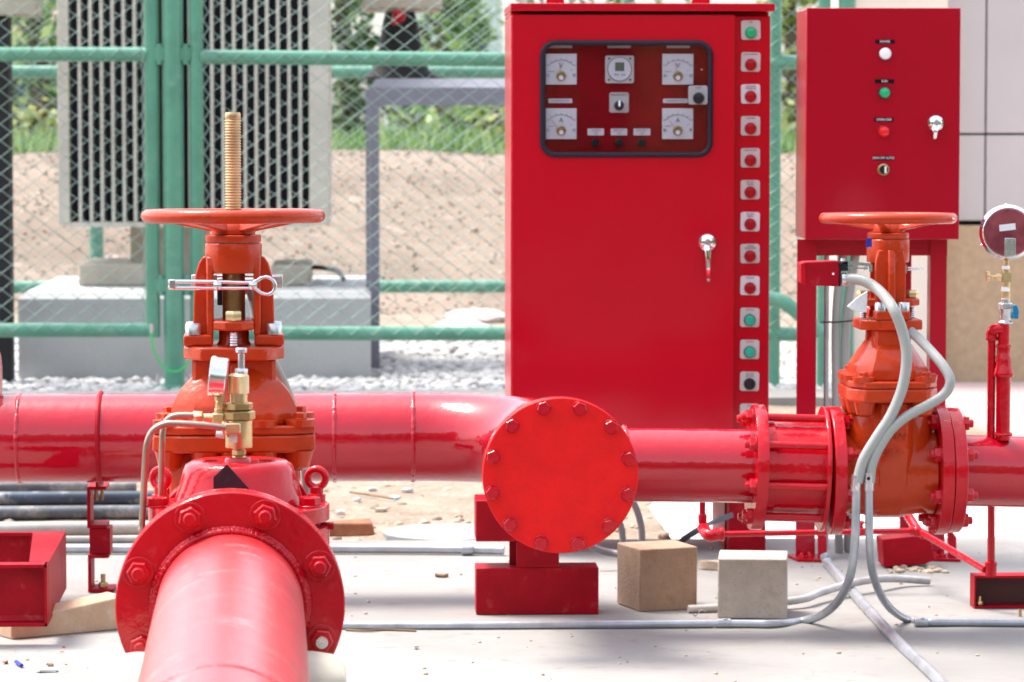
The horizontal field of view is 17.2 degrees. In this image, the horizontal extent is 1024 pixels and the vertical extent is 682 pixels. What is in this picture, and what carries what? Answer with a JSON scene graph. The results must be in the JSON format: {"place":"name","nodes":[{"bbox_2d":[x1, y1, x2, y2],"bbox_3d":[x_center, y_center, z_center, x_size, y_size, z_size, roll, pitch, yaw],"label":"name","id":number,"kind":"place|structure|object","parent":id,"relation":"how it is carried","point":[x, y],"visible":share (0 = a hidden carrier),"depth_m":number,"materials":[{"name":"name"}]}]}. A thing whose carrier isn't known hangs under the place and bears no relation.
{"place":"outdoors","nodes":[
{"label":"outdoors","id":0,"kind":"place"},
{"bbox_2d":[12,11,57,131],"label":"house","id":1,"kind":"structure","parent":0,"point":[21,94],"depth_m":79.36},
{"bbox_2d":[14,78,29,109],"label":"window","id":2,"kind":"structure","parent":1,"relation":"in","point":[23,86],"depth_m":79.34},
{"bbox_2d":[28,80,57,109],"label":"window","id":3,"kind":"structure","parent":1,"relation":"in","point":[55,107],"depth_m":79.38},
{"bbox_2d":[362,0,442,12],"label":"overhead beam","id":4,"kind":"structure","parent":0,"point":[405,5],"depth_m":16.72,"materials":[{"name":"beige stone"}]},
{"bbox_2d":[13,123,795,154],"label":"grass","id":5,"kind":"structure","parent":0,"point":[455,145],"depth_m":27.23,"materials":[{"name":"green plant"}]},
{"bbox_2d":[13,150,816,314],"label":"earth bank","id":6,"kind":"structure","parent":0,"point":[789,218],"depth_m":23.81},
{"bbox_2d":[13,148,816,314],"bbox_3d":[-0.560,-0.832,23.991,9.219,1.073,5.618,0,4,-2],"label":"rubble","id":7,"kind":"object","parent":6,"relation":"on","point":[358,206],"visible":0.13,"depth_m":24.11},
{"bbox_2d":[12,0,817,129],"label":"sky","id":8,"kind":"structure","parent":0,"point":[506,3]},
{"bbox_2d":[2,337,831,390],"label":"gravel","id":9,"kind":"structure","parent":0,"point":[432,365],"depth_m":15.56,"materials":[{"name":"gravel"}]},
{"bbox_2d":[0,0,42,382],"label":"black post","id":10,"kind":"object","parent":9,"relation":"on","point":[7,344],"visible":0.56,"depth_m":15.22,"materials":[{"name":"metal"}]},
{"bbox_2d":[18,276,370,379],"bbox_3d":[-1.492,-0.053,16.407,1.615,0.452,1.750,0,4,-2],"label":"concrete pad","id":11,"kind":"object","parent":9,"relation":"on","point":[125,358],"visible":0.36,"depth_m":15.53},
{"bbox_2d":[57,0,331,285],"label":"louvred unit","id":12,"kind":"object","parent":11,"relation":"on","point":[219,111],"visible":0.55,"depth_m":16.14,"materials":[{"name":"beige paint"}]},
{"bbox_2d":[312,264,345,281],"bbox_3d":[-0.853,-0.326,16.201,0.102,0.053,0.827,-1,4,-15],"label":"cable","id":13,"kind":"object","parent":11,"relation":"on","point":[339,272],"visible":0.84,"depth_m":16.39,"materials":[{"name":"plastic"}]},
{"bbox_2d":[436,319,490,325],"bbox_3d":[-0.263,-0.043,18.638,0.368,0.163,0.600,0,4,-2],"label":"sack","id":14,"kind":"object","parent":9,"relation":"on","point":[458,322],"visible":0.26,"depth_m":18.48,"materials":[{"name":"white plastic"}]},
{"bbox_2d":[768,0,781,386],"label":"gate post","id":15,"kind":"object","parent":9,"relation":"on","point":[774,361],"visible":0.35,"depth_m":15.02,"materials":[{"name":"metal"}]},
{"bbox_2d":[769,291,823,337],"bbox_3d":[1.238,-0.116,14.783,0.270,0.208,0.063,0,4,-2],"label":"gate brace","id":16,"kind":"object","parent":15,"relation":"attached to","point":[786,304],"visible":0.57,"depth_m":14.75,"materials":[{"name":"green paint"}]},
{"bbox_2d":[816,0,830,386],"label":"gate post","id":17,"kind":"object","parent":9,"relation":"on","point":[820,310],"depth_m":15.07,"materials":[{"name":"green paint"}]},
{"bbox_2d":[837,0,855,369],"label":"gate post","id":18,"kind":"object","parent":9,"relation":"on","point":[846,3],"depth_m":15.06,"materials":[{"name":"metal"}]},
{"bbox_2d":[386,0,501,136],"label":"house","id":19,"kind":"structure","parent":0,"point":[498,26],"depth_m":84.71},
{"bbox_2d":[417,19,428,50],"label":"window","id":20,"kind":"structure","parent":19,"relation":"in","point":[420,21],"depth_m":84.60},
{"bbox_2d":[472,28,486,50],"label":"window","id":21,"kind":"structure","parent":19,"relation":"in","point":[481,46],"depth_m":84.68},
{"bbox_2d":[0,312,986,540],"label":"dirt ground","id":22,"kind":"structure","parent":0,"point":[429,505],"depth_m":10.64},
{"bbox_2d":[0,482,136,490],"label":"old pipe","id":23,"kind":"object","parent":22,"relation":"on","point":[122,486],"visible":0.54,"depth_m":10.87,"materials":[{"name":"metal"}]},
{"bbox_2d":[0,505,147,519],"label":"old pipe","id":24,"kind":"object","parent":22,"relation":"on","point":[67,512],"visible":0.49,"depth_m":10.13,"materials":[{"name":"paint"}]},
{"bbox_2d":[0,521,148,535],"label":"old pipe","id":25,"kind":"object","parent":22,"relation":"on","point":[75,528],"depth_m":9.72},
{"bbox_2d":[0,490,153,505],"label":"old pipe","id":26,"kind":"object","parent":22,"relation":"on","point":[33,498],"visible":0.49,"depth_m":10.51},
{"bbox_2d":[154,0,191,389],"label":"gate post","id":27,"kind":"object","parent":22,"relation":"on","point":[172,54],"visible":0.9,"depth_m":14.90,"materials":[{"name":"metal"}]},
{"bbox_2d":[0,0,159,336],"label":"gate leaf","id":28,"kind":"object","parent":27,"relation":"attached to","point":[137,54],"visible":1,"depth_m":14.89,"materials":[{"name":"green paint"}]},
{"bbox_2d":[151,333,189,372],"bbox_3d":[-1.493,0.052,14.884,0.195,0.177,0.008,0,4,-2],"label":"bonding wire","id":29,"kind":"object","parent":27,"relation":"attached to","point":[168,370],"visible":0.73,"depth_m":14.88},
{"bbox_2d":[188,0,799,340],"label":"gate leaf","id":30,"kind":"object","parent":27,"relation":"attached to","point":[200,56],"visible":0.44,"depth_m":14.93,"materials":[{"name":"green paint"}]},
{"bbox_2d":[12,0,634,293],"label":"fence","id":31,"kind":"object","parent":22,"relation":"on","point":[403,285],"visible":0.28,"depth_m":19.22,"materials":[{"name":"green paint"}]},
{"bbox_2d":[325,518,374,536],"bbox_3d":[-0.463,0.531,9.573,0.142,0.049,0.057,-1,4,-10],"label":"rusty offcut","id":32,"kind":"object","parent":22,"relation":"on","point":[358,527],"visible":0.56,"depth_m":9.55,"materials":[{"name":"metal"}]},
{"bbox_2d":[349,491,392,499],"bbox_3d":[-0.450,0.489,10.726,0.013,0.009,0.232,-3,5,-37],"label":"twig","id":33,"kind":"object","parent":22,"relation":"on","point":[369,494],"visible":1,"depth_m":10.71,"materials":[{"name":"wood"}]},
{"bbox_2d":[373,507,387,511],"bbox_3d":[-0.404,0.516,10.360,0.044,0.012,0.036,0,4,-2],"label":"stone flake","id":34,"kind":"object","parent":22,"relation":"on","point":[381,509],"visible":1,"depth_m":10.35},
{"bbox_2d":[2,388,831,406],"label":"kerb","id":35,"kind":"structure","parent":22,"relation":"on","point":[782,397],"depth_m":14.63,"materials":[{"name":"concrete"}]},
{"bbox_2d":[383,523,475,539],"bbox_3d":[-0.183,0.552,9.674,0.375,0.012,0.400,0,4,-2],"label":"mortar patch","id":36,"kind":"object","parent":22,"relation":"on","point":[447,531],"visible":0.58,"depth_m":9.65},
{"bbox_2d":[4,483,860,540],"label":"pebbles","id":37,"kind":"object","parent":22,"relation":"on","point":[663,534],"visible":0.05,"depth_m":10.13,"materials":[{"name":"stone"}]},
{"bbox_2d":[366,78,504,368],"bbox_3d":[-0.074,-0.555,16.257,1.256,1.413,0.101,0,4,-2],"label":"steel portal","id":38,"kind":"object","parent":22,"relation":"on","point":[436,95],"visible":0.46,"depth_m":16.17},
{"bbox_2d":[365,9,445,80],"bbox_3d":[-0.522,-1.477,16.897,0.435,0.352,0.434,0,4,-2],"label":"covered device","id":39,"kind":"object","parent":38,"relation":"on","point":[403,36],"visible":0.73,"depth_m":16.84,"materials":[{"name":"black fabric"}]},
{"bbox_2d":[445,308,504,322],"bbox_3d":[-0.207,-0.143,20.640,0.407,0.112,0.600,0,4,-2],"label":"crumpled sheet","id":40,"kind":"object","parent":22,"relation":"on","point":[490,316],"visible":0.56,"depth_m":20.44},
{"bbox_2d":[0,537,1023,681],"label":"concrete slab","id":41,"kind":"structure","parent":22,"relation":"on","point":[385,583],"depth_m":7.66,"materials":[{"name":"concrete"}]},
{"bbox_2d":[35,668,57,671],"bbox_3d":[-0.988,0.698,7.177,0.048,0.007,0.032,-1,4,-13],"label":"paper scrap","id":42,"kind":"object","parent":41,"relation":"on","point":[46,669],"visible":1,"depth_m":7.17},
{"bbox_2d":[0,592,117,638],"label":"timber beam","id":43,"kind":"structure","parent":41,"relation":"on","point":[92,613],"depth_m":7.72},
{"bbox_2d":[0,531,66,626],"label":"steel beam frame","id":44,"kind":"object","parent":43,"relation":"on","point":[33,585],"visible":0.99,"depth_m":7.55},
{"bbox_2d":[87,482,116,591],"bbox_3d":[-1.023,0.478,8.427,0.065,0.287,0.110,0,4,-2],"label":"bracket stack","id":45,"kind":"object","parent":41,"relation":"on","point":[100,538],"visible":0.99,"depth_m":8.39,"materials":[{"name":"red metal"}]},
{"bbox_2d":[66,535,137,542],"bbox_3d":[-1.155,0.551,9.405,0.642,0.020,0.020,0,4,-4],"label":"old pipe","id":46,"kind":"object","parent":41,"relation":"on","point":[116,539],"depth_m":9.40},
{"bbox_2d":[94,651,345,681],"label":"support block","id":47,"kind":"structure","parent":41,"relation":"on","point":[323,667],"depth_m":4.81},
{"bbox_2d":[115,490,344,681],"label":"flanged pipe","id":48,"kind":"object","parent":47,"relation":"on","point":[230,586],"visible":0.98,"depth_m":4.81,"materials":[{"name":"metal"}]},
{"bbox_2d":[124,456,341,576],"bbox_3d":[-0.434,0.362,5.358,0.341,0.362,0.625,0,4,-2],"label":"check valve","id":49,"kind":"object","parent":48,"relation":"attached to","point":[274,477],"visible":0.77,"depth_m":5.29,"materials":[{"name":"red paint"}]},
{"bbox_2d":[158,412,193,495],"bbox_3d":[-0.528,0.191,5.310,0.060,0.161,0.041,0,4,-2],"label":"copper tube","id":50,"kind":"object","parent":49,"relation":"on","point":[161,467],"visible":0.94,"depth_m":5.29,"materials":[{"name":"silver metal"}]},
{"bbox_2d":[138,420,225,530],"bbox_3d":[-0.516,0.211,5.282,0.140,0.177,0.043,0,4,-2],"label":"copper tube","id":51,"kind":"object","parent":49,"relation":"attached to","point":[154,429],"visible":0.98,"depth_m":5.26,"materials":[{"name":"silver metal"}]},
{"bbox_2d":[213,464,249,489],"bbox_3d":[-0.432,0.213,5.232,0.061,0.045,0.002,0,4,-2],"label":"black tag","id":52,"kind":"object","parent":49,"relation":"on","point":[225,476],"visible":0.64,"depth_m":5.23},
{"bbox_2d":[141,112,324,495],"bbox_3d":[-0.477,0.048,5.800,0.315,0.878,0.315,0,4,-4],"label":"gate valve","id":53,"kind":"object","parent":49,"relation":"attached to","point":[283,425],"visible":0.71,"depth_m":5.74,"materials":[{"name":"orange metal"}]},
{"bbox_2d":[168,274,282,304],"bbox_3d":[-0.491,-0.088,5.812,0.191,0.057,0.177,0,4,-2],"label":"tamper switch","id":54,"kind":"object","parent":53,"relation":"attached to","point":[276,280],"visible":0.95,"depth_m":5.74,"materials":[{"name":"metal"}]},
{"bbox_2d":[245,290,309,493],"bbox_3d":[-0.407,0.102,5.928,0.132,0.405,0.039,-2,4,-33],"label":"flexible conduit","id":55,"kind":"object","parent":53,"relation":"attached to","point":[280,374],"visible":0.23,"depth_m":5.92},
{"bbox_2d":[215,347,254,457],"bbox_3d":[-0.434,0.101,5.307,0.051,0.180,0.067,2,4,32],"label":"relief valve","id":56,"kind":"object","parent":49,"relation":"on","point":[239,414],"visible":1,"depth_m":5.30,"materials":[{"name":"gold metal"}]},
{"bbox_2d":[193,408,225,422],"bbox_3d":[-0.475,0.117,5.313,0.053,0.023,0.022,0,4,-2],"label":"pipe tee","id":57,"kind":"object","parent":56,"relation":"attached to","point":[216,416],"visible":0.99,"depth_m":5.30,"materials":[{"name":"gold metal"}]},
{"bbox_2d":[207,355,228,409],"bbox_3d":[-0.461,0.065,5.305,0.034,0.086,0.066,0,4,-2],"label":"pressure gauge","id":58,"kind":"object","parent":57,"relation":"on","point":[218,377],"visible":1,"depth_m":5.28,"materials":[{"name":"metal"}]},
{"bbox_2d":[66,544,504,554],"bbox_3d":[-0.625,0.562,9.156,1.211,0.030,0.051,0,4,2],"label":"steel conduit","id":59,"kind":"object","parent":41,"relation":"on","point":[467,549],"visible":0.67,"depth_m":9.15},
{"bbox_2d":[345,629,416,631],"bbox_3d":[-0.301,0.663,7.749,0.164,0.006,0.029,0,4,-2],"label":"twig","id":60,"kind":"object","parent":41,"relation":"on","point":[373,630],"visible":1,"depth_m":7.75,"materials":[{"name":"brown plant"}]},
{"bbox_2d":[15,547,978,681],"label":"grit","id":61,"kind":"object","parent":41,"relation":"on","point":[542,674],"visible":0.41,"depth_m":7.71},
{"bbox_2d":[474,494,598,614],"bbox_3d":[0.057,0.491,8.075,0.291,0.307,0.140,0,4,-2],"label":"pipe support","id":62,"kind":"object","parent":41,"relation":"on","point":[527,580],"visible":0.74,"depth_m":8.01,"materials":[{"name":"red metal"}]},
{"bbox_2d":[0,390,537,485],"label":"header pipe","id":63,"kind":"object","parent":62,"relation":"on","point":[411,436],"visible":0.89,"depth_m":8.20,"materials":[{"name":"metal"}]},
{"bbox_2d":[0,353,3,397],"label":"riser flange","id":64,"kind":"object","parent":63,"relation":"on","point":[1,382],"visible":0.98,"depth_m":8.28,"materials":[{"name":"red paint"}]},
{"bbox_2d":[482,396,637,552],"bbox_3d":[0.105,0.291,7.361,0.339,0.339,0.067,0,4,-2],"label":"blind flange","id":65,"kind":"object","parent":63,"relation":"attached to","point":[559,474],"visible":1,"depth_m":7.34,"materials":[{"name":"red paint"}]},
{"bbox_2d":[622,424,754,502],"bbox_3d":[0.354,0.282,7.723,0.403,0.183,0.183,0,4,-2],"label":"branch pipe","id":66,"kind":"object","parent":63,"relation":"attached to","point":[695,465],"visible":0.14,"depth_m":7.65,"materials":[{"name":"metal"}]},
{"bbox_2d":[342,491,860,629],"bbox_3d":[0.183,0.501,7.708,1.186,0.352,0.322,0,4,-2],"label":"steel conduit","id":67,"kind":"object","parent":41,"relation":"on","point":[833,605],"visible":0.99,"depth_m":7.78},
{"bbox_2d":[589,544,616,556],"bbox_3d":[0.259,0.542,8.808,0.138,0.047,0.048,1,4,21],"label":"dark hose","id":68,"kind":"object","parent":41,"relation":"on","point":[596,548],"visible":0.52,"depth_m":8.81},
{"bbox_2d":[618,522,625,541],"bbox_3d":[0.273,0.488,8.716,0.043,0.108,0.017,0,4,-2],"label":"dark hose","id":69,"kind":"object","parent":41,"relation":"on","point":[622,533],"visible":0.32,"depth_m":8.71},
{"bbox_2d":[632,502,644,540],"bbox_3d":[0.313,0.450,8.665,0.058,0.136,0.017,0,4,-2],"label":"dark hose","id":70,"kind":"object","parent":41,"relation":"on","point":[639,518],"visible":0.69,"depth_m":8.66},
{"bbox_2d":[504,0,774,550],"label":"control cabinet","id":71,"kind":"object","parent":41,"relation":"on","point":[637,178],"visible":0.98,"depth_m":9.11,"materials":[{"name":"red paint"}]},
{"bbox_2d":[617,540,696,611],"bbox_3d":[0.350,0.566,8.152,0.151,0.152,0.151,-1,4,-19],"label":"concrete cube","id":72,"kind":"object","parent":41,"relation":"on","point":[660,575],"visible":1,"depth_m":8.09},
{"bbox_2d":[678,512,733,542],"bbox_3d":[0.531,0.515,9.203,0.110,0.116,0.346,-1,4,-10],"label":"grey bar","id":73,"kind":"object","parent":41,"relation":"on","point":[689,535],"visible":0.82,"depth_m":9.11,"materials":[{"name":"paint"}]},
{"bbox_2d":[699,560,717,569],"bbox_3d":[0.535,0.585,8.843,0.078,0.023,0.054,-2,4,-25],"label":"wood piece","id":74,"kind":"object","parent":41,"relation":"on","point":[709,564],"visible":0.59,"depth_m":8.82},
{"bbox_2d":[718,550,787,618],"bbox_3d":[0.571,0.578,8.016,0.163,0.144,0.164,0,4,5],"label":"concrete cube","id":75,"kind":"object","parent":41,"relation":"on","point":[752,584],"visible":0.98,"depth_m":7.94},
{"bbox_2d":[687,575,930,612],"bbox_3d":[0.762,0.614,8.253,0.806,0.040,0.127,-3,5,-39],"label":"bent pipe","id":76,"kind":"object","parent":41,"relation":"on","point":[818,593],"visible":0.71,"depth_m":8.26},
{"bbox_2d":[831,256,846,552],"bbox_3d":[0.880,0.159,9.116,0.053,0.866,0.129,0,4,-2],"label":"conduit","id":77,"kind":"object","parent":41,"relation":"on","point":[835,334],"visible":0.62,"depth_m":9.05,"materials":[{"name":"metal"}]},
{"bbox_2d":[841,256,859,552],"bbox_3d":[0.909,0.152,9.117,0.059,0.854,0.130,0,4,-2],"label":"conduit","id":78,"kind":"object","parent":41,"relation":"on","point":[845,326],"visible":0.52,"depth_m":9.05,"materials":[{"name":"metal"}]},
{"bbox_2d":[820,320,852,322],"bbox_3d":[0.872,-0.052,9.056,0.098,0.011,0.081,0,4,-2],"label":"cable tie","id":79,"kind":"object","parent":78,"relation":"attached to","point":[836,321],"visible":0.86,"depth_m":9.03,"materials":[{"name":"plastic"}]},
{"bbox_2d":[788,239,960,561],"bbox_3d":[0.963,0.153,9.076,0.451,0.856,0.245,0,4,-2],"label":"cabinet stand","id":80,"kind":"object","parent":41,"relation":"on","point":[934,252],"visible":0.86,"depth_m":9.02,"materials":[{"name":"red paint"}]},
{"bbox_2d":[796,8,960,239],"bbox_3d":[0.976,-0.579,9.024,0.409,0.611,0.247,0,4,-2],"label":"switch cabinet","id":81,"kind":"object","parent":80,"relation":"on","point":[877,109],"visible":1,"depth_m":8.93,"materials":[{"name":"metal"}]},
{"bbox_2d":[824,256,828,549],"bbox_3d":[0.843,0.146,9.076,0.021,0.836,0.037,0,4,-2],"label":"conduit","id":82,"kind":"object","parent":81,"relation":"attached to","point":[826,347],"visible":0.57,"depth_m":9.05,"materials":[{"name":"metal"}]},
{"bbox_2d":[820,552,947,681],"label":"steel conduit","id":83,"kind":"object","parent":41,"relation":"on","point":[908,651],"visible":0.94,"depth_m":7.68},
{"bbox_2d":[876,534,934,566],"bbox_3d":[1.036,0.546,8.900,0.141,0.084,0.100,0,4,-2],"label":"support plate","id":84,"kind":"object","parent":41,"relation":"on","point":[899,549],"visible":0.8,"depth_m":8.85,"materials":[{"name":"red metal"}]},
{"bbox_2d":[887,564,948,572],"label":"mortar crumbs","id":85,"kind":"object","parent":41,"relation":"on","point":[930,568],"visible":1,"depth_m":8.80,"materials":[{"name":"concrete"}]},
{"bbox_2d":[865,491,1023,626],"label":"steel conduit","id":86,"kind":"object","parent":41,"relation":"on","point":[889,607],"visible":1,"depth_m":7.81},
{"bbox_2d":[864,327,954,490],"bbox_3d":[0.888,0.142,7.623,0.204,0.381,0.145,0,4,-2],"label":"flexible conduit","id":87,"kind":"object","parent":86,"relation":"attached to","point":[933,354],"visible":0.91,"depth_m":7.56,"materials":[{"name":"metal"}]},
{"bbox_2d":[970,572,1023,608],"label":"channel bracket","id":88,"kind":"object","parent":41,"relation":"on","point":[1003,590],"visible":1,"depth_m":8.16,"materials":[{"name":"red metal"}]},
{"bbox_2d":[984,507,996,576],"bbox_3d":[1.138,0.469,8.025,0.030,0.186,0.074,0,4,7],"label":"drain stub","id":89,"kind":"object","parent":88,"relation":"on","point":[990,563],"visible":0.92,"depth_m":8.03,"materials":[{"name":"red paint"}]},
{"bbox_2d":[697,502,984,572],"bbox_3d":[0.794,0.453,8.237,0.575,0.178,0.527,-1,4,-13],"label":"drain pipe","id":90,"kind":"object","parent":89,"relation":"attached to","point":[707,533],"visible":0.84,"depth_m":8.37,"materials":[{"name":"metal"}]},
{"bbox_2d":[649,502,816,538],"bbox_3d":[0.654,0.494,10.015,0.424,0.100,0.940,0,4,-2],"label":"plastic sheet","id":91,"kind":"object","parent":22,"relation":"on","point":[677,520],"visible":0.12,"depth_m":9.80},
{"bbox_2d":[815,506,1023,537],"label":"plastic sheet","id":92,"kind":"object","parent":22,"relation":"on","point":[1009,521],"visible":0.04,"depth_m":9.74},
{"bbox_2d":[829,0,1023,381],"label":"building","id":93,"kind":"structure","parent":22,"relation":"on","point":[991,169],"depth_m":15.15,"materials":[{"name":"tile"}]},
{"bbox_2d":[819,212,957,534],"bbox_3d":[0.858,0.075,7.730,0.315,0.739,0.315,0,4,-2],"label":"gate valve","id":94,"kind":"object","parent":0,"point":[916,470],"visible":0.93,"depth_m":7.65,"materials":[{"name":"orange metal"}]},
{"bbox_2d":[737,404,832,531],"bbox_3d":[0.620,0.291,7.734,0.198,0.292,0.286,0,4,-2],"label":"flanged coupling","id":95,"kind":"object","parent":94,"relation":"attached to","point":[791,481],"visible":0.89,"depth_m":7.64,"materials":[{"name":"red paint"}]},
{"bbox_2d":[848,291,867,312],"bbox_3d":[0.782,-0.087,7.594,0.017,0.048,0.083,3,5,39],"label":"paper tag","id":96,"kind":"object","parent":94,"relation":"hanging from","point":[859,303],"visible":1,"depth_m":7.59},
{"bbox_2d":[797,258,923,285],"bbox_3d":[0.795,-0.157,7.699,0.284,0.063,0.070,0,4,-2],"label":"tamper switch","id":97,"kind":"object","parent":94,"relation":"attached to","point":[820,273],"visible":1,"depth_m":7.67,"materials":[{"name":"red metal"}]},
{"bbox_2d":[847,273,911,491],"bbox_3d":[0.824,0.092,7.621,0.137,0.485,0.159,0,4,-2],"label":"flexible conduit","id":98,"kind":"object","parent":97,"relation":"attached to","point":[881,293],"visible":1,"depth_m":7.56,"materials":[{"name":"metal"}]},
{"bbox_2d":[947,408,1023,532],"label":"outlet pipe","id":99,"kind":"object","parent":94,"relation":"attached to","point":[989,472],"visible":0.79,"depth_m":7.70,"materials":[{"name":"metal"}]},
{"bbox_2d":[985,259,1018,440],"bbox_3d":[1.122,0.020,7.738,0.076,0.414,0.049,0,4,-2],"label":"gauge riser","id":100,"kind":"object","parent":99,"relation":"on","point":[1000,372],"visible":1,"depth_m":7.73,"materials":[{"name":"red paint"}]},
{"bbox_2d":[979,204,1023,259],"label":"pressure gauge","id":101,"kind":"object","parent":100,"relation":"attached to","point":[1001,232],"visible":1,"depth_m":7.70,"materials":[{"name":"red metal"}]},
{"bbox_2d":[946,382,1023,435],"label":"pavement","id":102,"kind":"structure","parent":0,"point":[968,399],"depth_m":13.99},
{"label":"grass field","id":103,"kind":"structure","parent":0,"visible":0},
{"bbox_2d":[12,21,28,118],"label":"tree","id":104,"kind":"object","parent":103,"relation":"on","point":[15,83],"visible":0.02,"depth_m":49.50,"materials":[{"name":"green plant"}]},
{"bbox_2d":[10,0,57,132],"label":"tree","id":105,"kind":"object","parent":103,"relation":"on","point":[34,42],"visible":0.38,"depth_m":39.60,"materials":[{"name":"green plant"}]},
{"bbox_2d":[12,97,57,140],"bbox_3d":[-4.911,-2.156,33.768,0.952,0.686,1.071,-2,4,-24],"label":"bush","id":106,"kind":"object","parent":103,"relation":"on","point":[51,122],"visible":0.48,"depth_m":33.64,"materials":[{"name":"green plant"}]},
{"bbox_2d":[331,0,416,142],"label":"tree","id":107,"kind":"object","parent":103,"relation":"on","point":[362,37],"visible":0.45,"depth_m":35.71,"materials":[{"name":"green plant"}]},
{"bbox_2d":[361,105,434,137],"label":"bush","id":108,"kind":"object","parent":103,"relation":"on","point":[395,114],"visible":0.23,"depth_m":43.85,"materials":[{"name":"green plant"}]},
{"bbox_2d":[410,105,503,143],"bbox_3d":[-0.393,-1.984,30.993,1.161,0.765,1.225,0,4,-2],"label":"bush","id":109,"kind":"object","parent":103,"relation":"on","point":[447,116],"visible":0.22,"depth_m":30.80,"materials":[{"name":"green plant"}]},
{"bbox_2d":[417,0,504,132],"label":"tree","id":110,"kind":"object","parent":103,"relation":"on","point":[447,37],"visible":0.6,"depth_m":33.73,"materials":[{"name":"green plant"}]},
{"bbox_2d":[466,105,504,145],"bbox_3d":[-0.192,-1.922,29.992,0.437,0.774,0.508,-1,4,-21],"label":"bush","id":111,"kind":"object","parent":103,"relation":"on","point":[500,127],"visible":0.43,"depth_m":29.91,"materials":[{"name":"green plant"}]},
{"bbox_2d":[485,0,690,110],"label":"tree","id":112,"kind":"object","parent":103,"relation":"on","point":[571,1],"visible":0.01,"depth_m":47.84,"materials":[{"name":"green plant"}]},
{"bbox_2d":[756,0,817,137],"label":"tree","id":113,"kind":"object","parent":103,"relation":"on","point":[790,21],"visible":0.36,"depth_m":39.96,"materials":[{"name":"green plant"}]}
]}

